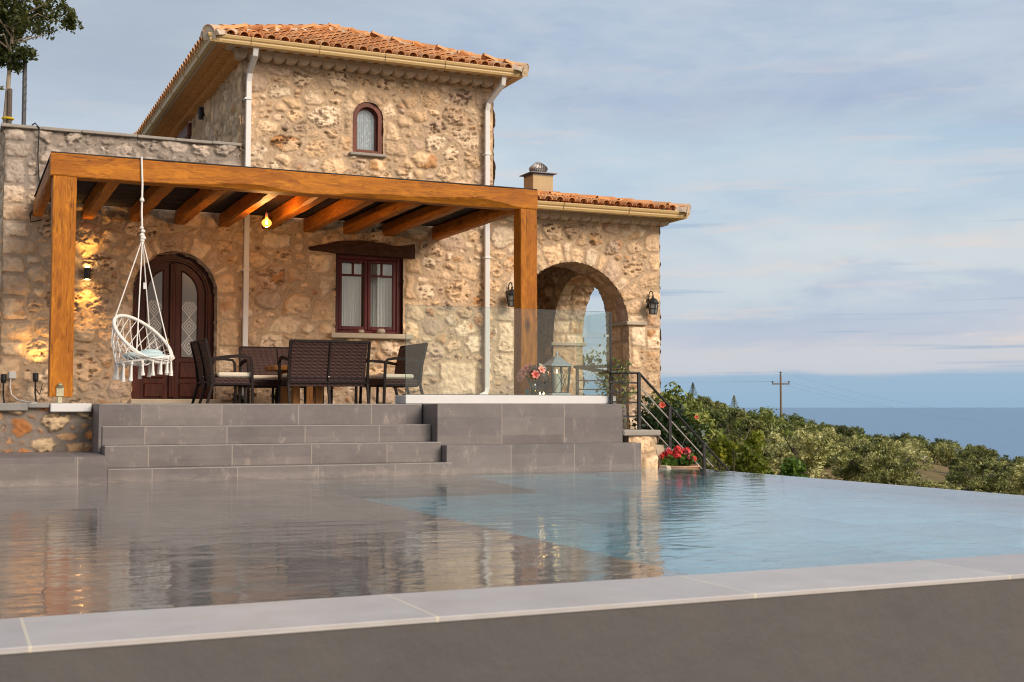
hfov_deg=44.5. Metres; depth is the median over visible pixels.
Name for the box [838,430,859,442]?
olive tree
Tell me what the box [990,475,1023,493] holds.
olive tree
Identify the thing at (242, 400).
terrace plant
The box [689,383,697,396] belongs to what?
conifer
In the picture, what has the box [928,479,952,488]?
olive tree
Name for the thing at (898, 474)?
olive tree
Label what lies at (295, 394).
table
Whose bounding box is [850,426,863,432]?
evergreen tree
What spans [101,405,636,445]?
terrace
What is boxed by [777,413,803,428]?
evergreen tree
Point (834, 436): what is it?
olive tree
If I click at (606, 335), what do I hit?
glass screen
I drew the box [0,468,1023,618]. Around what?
pool water
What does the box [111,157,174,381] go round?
hanging chair
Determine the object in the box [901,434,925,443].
evergreen tree
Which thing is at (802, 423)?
evergreen tree
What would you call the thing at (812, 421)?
maquis shrub
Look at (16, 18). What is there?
young tree
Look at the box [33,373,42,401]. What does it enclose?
spike light
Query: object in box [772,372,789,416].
utility pole
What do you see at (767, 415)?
bush
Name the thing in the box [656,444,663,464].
garden stair
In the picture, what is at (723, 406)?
olive tree
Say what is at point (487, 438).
tiled planter wall
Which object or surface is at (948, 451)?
olive tree
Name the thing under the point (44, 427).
retaining wall
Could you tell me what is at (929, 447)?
olive tree
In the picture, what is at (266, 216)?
pendant bulb
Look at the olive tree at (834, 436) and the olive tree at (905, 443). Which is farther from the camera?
the olive tree at (834, 436)
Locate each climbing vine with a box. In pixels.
[583,344,617,403]
[611,357,636,428]
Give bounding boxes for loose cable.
[30,123,41,222]
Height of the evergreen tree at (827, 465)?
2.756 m
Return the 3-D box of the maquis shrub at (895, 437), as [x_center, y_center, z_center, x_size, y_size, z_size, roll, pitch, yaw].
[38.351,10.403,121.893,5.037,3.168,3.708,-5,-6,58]
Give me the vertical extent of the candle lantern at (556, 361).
0.642 m
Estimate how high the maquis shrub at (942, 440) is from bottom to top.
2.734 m
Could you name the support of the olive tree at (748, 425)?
on the hillside
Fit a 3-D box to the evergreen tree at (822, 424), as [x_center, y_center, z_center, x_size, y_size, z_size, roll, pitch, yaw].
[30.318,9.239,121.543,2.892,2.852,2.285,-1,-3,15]
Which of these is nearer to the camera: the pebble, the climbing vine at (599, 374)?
the climbing vine at (599, 374)
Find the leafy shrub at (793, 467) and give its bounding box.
[778,456,809,477]
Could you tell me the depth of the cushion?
15.39 m
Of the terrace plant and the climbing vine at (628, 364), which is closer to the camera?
the climbing vine at (628, 364)
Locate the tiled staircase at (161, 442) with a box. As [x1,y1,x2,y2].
[91,404,451,481]
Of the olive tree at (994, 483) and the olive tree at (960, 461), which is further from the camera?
the olive tree at (960, 461)
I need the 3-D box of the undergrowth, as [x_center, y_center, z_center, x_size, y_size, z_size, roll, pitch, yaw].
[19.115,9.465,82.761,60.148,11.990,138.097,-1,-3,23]
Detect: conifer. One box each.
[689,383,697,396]
[731,395,737,408]
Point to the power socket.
(12, 374)
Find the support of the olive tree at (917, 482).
on the hillside
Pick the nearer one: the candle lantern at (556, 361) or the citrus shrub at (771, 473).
the candle lantern at (556, 361)
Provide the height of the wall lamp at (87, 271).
0.188 m
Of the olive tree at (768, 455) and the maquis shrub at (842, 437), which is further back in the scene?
the maquis shrub at (842, 437)
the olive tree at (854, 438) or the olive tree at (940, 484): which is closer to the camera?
the olive tree at (940, 484)
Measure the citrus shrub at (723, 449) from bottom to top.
2.380 m
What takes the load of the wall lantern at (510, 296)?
attached to the stone house
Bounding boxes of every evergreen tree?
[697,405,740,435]
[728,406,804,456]
[772,418,785,427]
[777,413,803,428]
[790,419,812,428]
[818,422,827,431]
[822,436,843,468]
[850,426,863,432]
[855,433,872,457]
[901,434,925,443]
[963,445,987,458]
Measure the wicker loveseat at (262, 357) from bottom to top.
0.878 m
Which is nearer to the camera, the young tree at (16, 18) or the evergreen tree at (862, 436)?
the young tree at (16, 18)
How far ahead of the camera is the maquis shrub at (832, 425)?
126.77 m
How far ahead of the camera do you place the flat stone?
17.38 m
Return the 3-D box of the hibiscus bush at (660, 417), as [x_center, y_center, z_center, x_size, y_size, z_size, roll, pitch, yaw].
[2.440,2.146,19.741,1.593,2.690,1.648,1,-3,-24]
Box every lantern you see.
[506,282,513,306]
[534,380,546,394]
[543,351,571,394]
[646,291,658,314]
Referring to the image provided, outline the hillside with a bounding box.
[767,461,951,486]
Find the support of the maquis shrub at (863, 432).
on the hillside
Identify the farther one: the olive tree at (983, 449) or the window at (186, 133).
the olive tree at (983, 449)
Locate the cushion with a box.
[123,349,165,361]
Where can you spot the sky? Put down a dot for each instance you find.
(850, 173)
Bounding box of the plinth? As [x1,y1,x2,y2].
[395,395,615,403]
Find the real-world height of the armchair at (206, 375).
0.878 m
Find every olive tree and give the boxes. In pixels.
[692,407,769,468]
[699,447,775,469]
[712,403,737,415]
[744,448,786,474]
[761,424,847,478]
[768,423,836,475]
[824,427,841,443]
[826,436,893,482]
[831,451,884,482]
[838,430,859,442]
[839,434,865,450]
[858,435,902,458]
[862,449,933,484]
[892,438,927,457]
[895,445,917,460]
[901,477,930,486]
[910,441,930,461]
[915,439,951,464]
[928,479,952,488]
[933,442,962,466]
[945,459,984,487]
[946,459,1010,493]
[947,450,993,467]
[947,476,977,489]
[953,445,991,464]
[966,472,1001,486]
[973,456,1021,494]
[982,456,1006,473]
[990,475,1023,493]
[994,457,1021,468]
[1000,458,1023,494]
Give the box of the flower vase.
[516,363,550,394]
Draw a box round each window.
[177,122,194,138]
[329,254,413,339]
[349,102,386,157]
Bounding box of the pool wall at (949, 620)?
[0,554,1023,681]
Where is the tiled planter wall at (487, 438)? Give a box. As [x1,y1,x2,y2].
[422,404,640,473]
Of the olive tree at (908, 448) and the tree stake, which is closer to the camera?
the tree stake
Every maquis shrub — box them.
[694,395,711,401]
[699,398,726,412]
[775,423,803,430]
[790,417,815,424]
[820,424,840,431]
[832,432,851,443]
[835,425,857,439]
[855,430,879,438]
[868,452,921,480]
[877,432,915,447]
[929,438,959,446]
[960,445,1010,462]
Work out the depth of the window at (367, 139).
21.04 m
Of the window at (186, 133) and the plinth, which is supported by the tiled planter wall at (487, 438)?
the plinth
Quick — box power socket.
[9,371,36,402]
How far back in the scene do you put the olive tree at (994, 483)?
43.92 m
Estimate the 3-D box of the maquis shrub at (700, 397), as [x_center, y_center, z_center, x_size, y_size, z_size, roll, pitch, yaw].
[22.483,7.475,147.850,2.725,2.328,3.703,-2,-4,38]
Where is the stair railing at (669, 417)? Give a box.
[610,371,729,470]
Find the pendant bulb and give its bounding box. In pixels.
[265,202,267,224]
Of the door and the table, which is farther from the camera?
the door
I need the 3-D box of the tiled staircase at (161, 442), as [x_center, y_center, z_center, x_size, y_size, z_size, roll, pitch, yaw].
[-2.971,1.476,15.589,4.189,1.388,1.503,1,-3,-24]
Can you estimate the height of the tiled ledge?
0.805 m
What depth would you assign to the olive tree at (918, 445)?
101.19 m
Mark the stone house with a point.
(332, 98)
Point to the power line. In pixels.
(836, 398)
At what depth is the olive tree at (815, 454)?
49.56 m
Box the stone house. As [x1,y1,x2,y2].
[0,22,690,428]
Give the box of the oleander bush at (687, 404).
[645,381,723,466]
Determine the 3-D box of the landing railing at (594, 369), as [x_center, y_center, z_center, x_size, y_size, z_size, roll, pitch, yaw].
[1.388,0.799,18.863,0.852,0.964,2.216,0,-3,0]
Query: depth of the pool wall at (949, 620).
5.38 m
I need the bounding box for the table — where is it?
[265,366,322,403]
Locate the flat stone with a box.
[659,465,670,467]
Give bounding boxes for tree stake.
[2,88,13,123]
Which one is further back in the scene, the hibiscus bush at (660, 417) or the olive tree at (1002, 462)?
the olive tree at (1002, 462)
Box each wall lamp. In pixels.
[84,267,90,279]
[198,107,204,119]
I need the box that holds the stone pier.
[623,429,660,468]
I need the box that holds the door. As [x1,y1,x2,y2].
[131,252,213,398]
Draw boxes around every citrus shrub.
[699,429,771,473]
[764,469,775,474]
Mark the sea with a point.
(1000, 431)
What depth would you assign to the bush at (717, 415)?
74.77 m
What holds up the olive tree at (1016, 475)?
on the hillside
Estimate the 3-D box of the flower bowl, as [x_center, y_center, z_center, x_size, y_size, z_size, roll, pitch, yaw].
[2.353,1.785,17.777,0.627,0.599,0.625,1,-3,-24]
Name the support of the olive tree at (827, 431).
on the hillside
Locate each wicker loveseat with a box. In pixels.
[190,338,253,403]
[239,346,323,403]
[277,339,370,403]
[359,343,427,403]
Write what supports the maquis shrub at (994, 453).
on the hillside
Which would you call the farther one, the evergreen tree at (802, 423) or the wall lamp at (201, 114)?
the evergreen tree at (802, 423)
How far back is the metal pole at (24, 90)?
24.56 m
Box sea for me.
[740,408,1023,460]
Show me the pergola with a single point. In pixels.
(92, 184)
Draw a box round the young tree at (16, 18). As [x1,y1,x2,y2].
[0,0,83,122]
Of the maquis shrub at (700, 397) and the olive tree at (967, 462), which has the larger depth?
the maquis shrub at (700, 397)
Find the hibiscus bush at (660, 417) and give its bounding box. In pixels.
[631,394,710,468]
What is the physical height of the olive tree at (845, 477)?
2.638 m
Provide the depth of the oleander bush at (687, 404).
21.12 m
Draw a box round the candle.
[554,370,560,391]
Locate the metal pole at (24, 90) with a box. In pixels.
[21,48,26,124]
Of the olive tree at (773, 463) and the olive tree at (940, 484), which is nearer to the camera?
the olive tree at (940, 484)
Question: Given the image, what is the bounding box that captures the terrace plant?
[231,393,243,403]
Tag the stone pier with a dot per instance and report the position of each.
(648, 440)
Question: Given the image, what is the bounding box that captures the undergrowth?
[772,454,1016,494]
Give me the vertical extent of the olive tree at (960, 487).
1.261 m
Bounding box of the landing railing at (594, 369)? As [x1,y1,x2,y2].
[574,365,637,416]
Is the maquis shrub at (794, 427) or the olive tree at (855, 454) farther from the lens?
the maquis shrub at (794, 427)
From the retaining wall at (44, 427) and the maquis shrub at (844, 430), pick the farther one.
the maquis shrub at (844, 430)
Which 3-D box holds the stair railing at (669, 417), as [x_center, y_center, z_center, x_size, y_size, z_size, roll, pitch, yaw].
[2.374,1.350,18.117,2.134,1.805,0.042,1,-3,-24]
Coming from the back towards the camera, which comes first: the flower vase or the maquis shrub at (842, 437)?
the maquis shrub at (842, 437)
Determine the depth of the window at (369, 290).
21.01 m
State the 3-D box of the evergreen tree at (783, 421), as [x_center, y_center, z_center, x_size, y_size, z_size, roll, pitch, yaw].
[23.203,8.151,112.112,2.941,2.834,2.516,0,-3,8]
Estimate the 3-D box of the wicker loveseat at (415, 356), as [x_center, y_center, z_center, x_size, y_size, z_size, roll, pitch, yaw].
[-1.725,0.482,18.119,0.666,0.878,1.152,1,-3,-24]
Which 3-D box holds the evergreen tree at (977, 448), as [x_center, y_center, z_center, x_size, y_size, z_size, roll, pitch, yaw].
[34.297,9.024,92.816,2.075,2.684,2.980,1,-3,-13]
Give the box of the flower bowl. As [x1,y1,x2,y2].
[658,446,699,467]
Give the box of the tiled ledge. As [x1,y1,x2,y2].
[0,451,107,486]
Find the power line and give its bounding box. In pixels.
[595,372,981,420]
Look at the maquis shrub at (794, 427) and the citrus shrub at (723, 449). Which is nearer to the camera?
the citrus shrub at (723, 449)
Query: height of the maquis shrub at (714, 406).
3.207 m
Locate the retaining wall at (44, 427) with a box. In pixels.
[0,403,92,451]
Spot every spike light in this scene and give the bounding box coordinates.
[1,374,6,402]
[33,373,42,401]
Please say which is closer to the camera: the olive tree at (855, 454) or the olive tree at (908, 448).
the olive tree at (855, 454)
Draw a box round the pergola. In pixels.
[33,151,537,402]
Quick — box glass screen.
[402,305,611,395]
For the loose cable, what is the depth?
18.72 m
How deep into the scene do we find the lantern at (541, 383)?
17.61 m
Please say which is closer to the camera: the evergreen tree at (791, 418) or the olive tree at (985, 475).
the olive tree at (985, 475)
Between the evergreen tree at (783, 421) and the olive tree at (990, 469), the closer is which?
the olive tree at (990, 469)
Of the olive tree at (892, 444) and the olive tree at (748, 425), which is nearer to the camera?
the olive tree at (748, 425)
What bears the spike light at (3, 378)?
on the terrace
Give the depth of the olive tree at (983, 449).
80.36 m
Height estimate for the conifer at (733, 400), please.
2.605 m
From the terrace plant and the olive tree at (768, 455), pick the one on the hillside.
the olive tree at (768, 455)
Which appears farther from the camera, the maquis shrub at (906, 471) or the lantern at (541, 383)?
the maquis shrub at (906, 471)
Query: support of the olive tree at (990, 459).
on the hillside
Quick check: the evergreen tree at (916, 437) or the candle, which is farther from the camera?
the evergreen tree at (916, 437)
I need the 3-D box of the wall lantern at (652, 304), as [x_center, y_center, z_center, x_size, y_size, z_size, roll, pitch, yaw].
[2.548,-0.698,22.831,0.216,0.440,0.318,1,-3,-24]
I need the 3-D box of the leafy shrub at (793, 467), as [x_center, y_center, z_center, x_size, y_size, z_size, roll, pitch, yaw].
[5.729,3.308,25.274,0.713,1.946,0.807,0,-3,6]
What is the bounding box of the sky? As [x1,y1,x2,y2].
[0,0,1023,407]

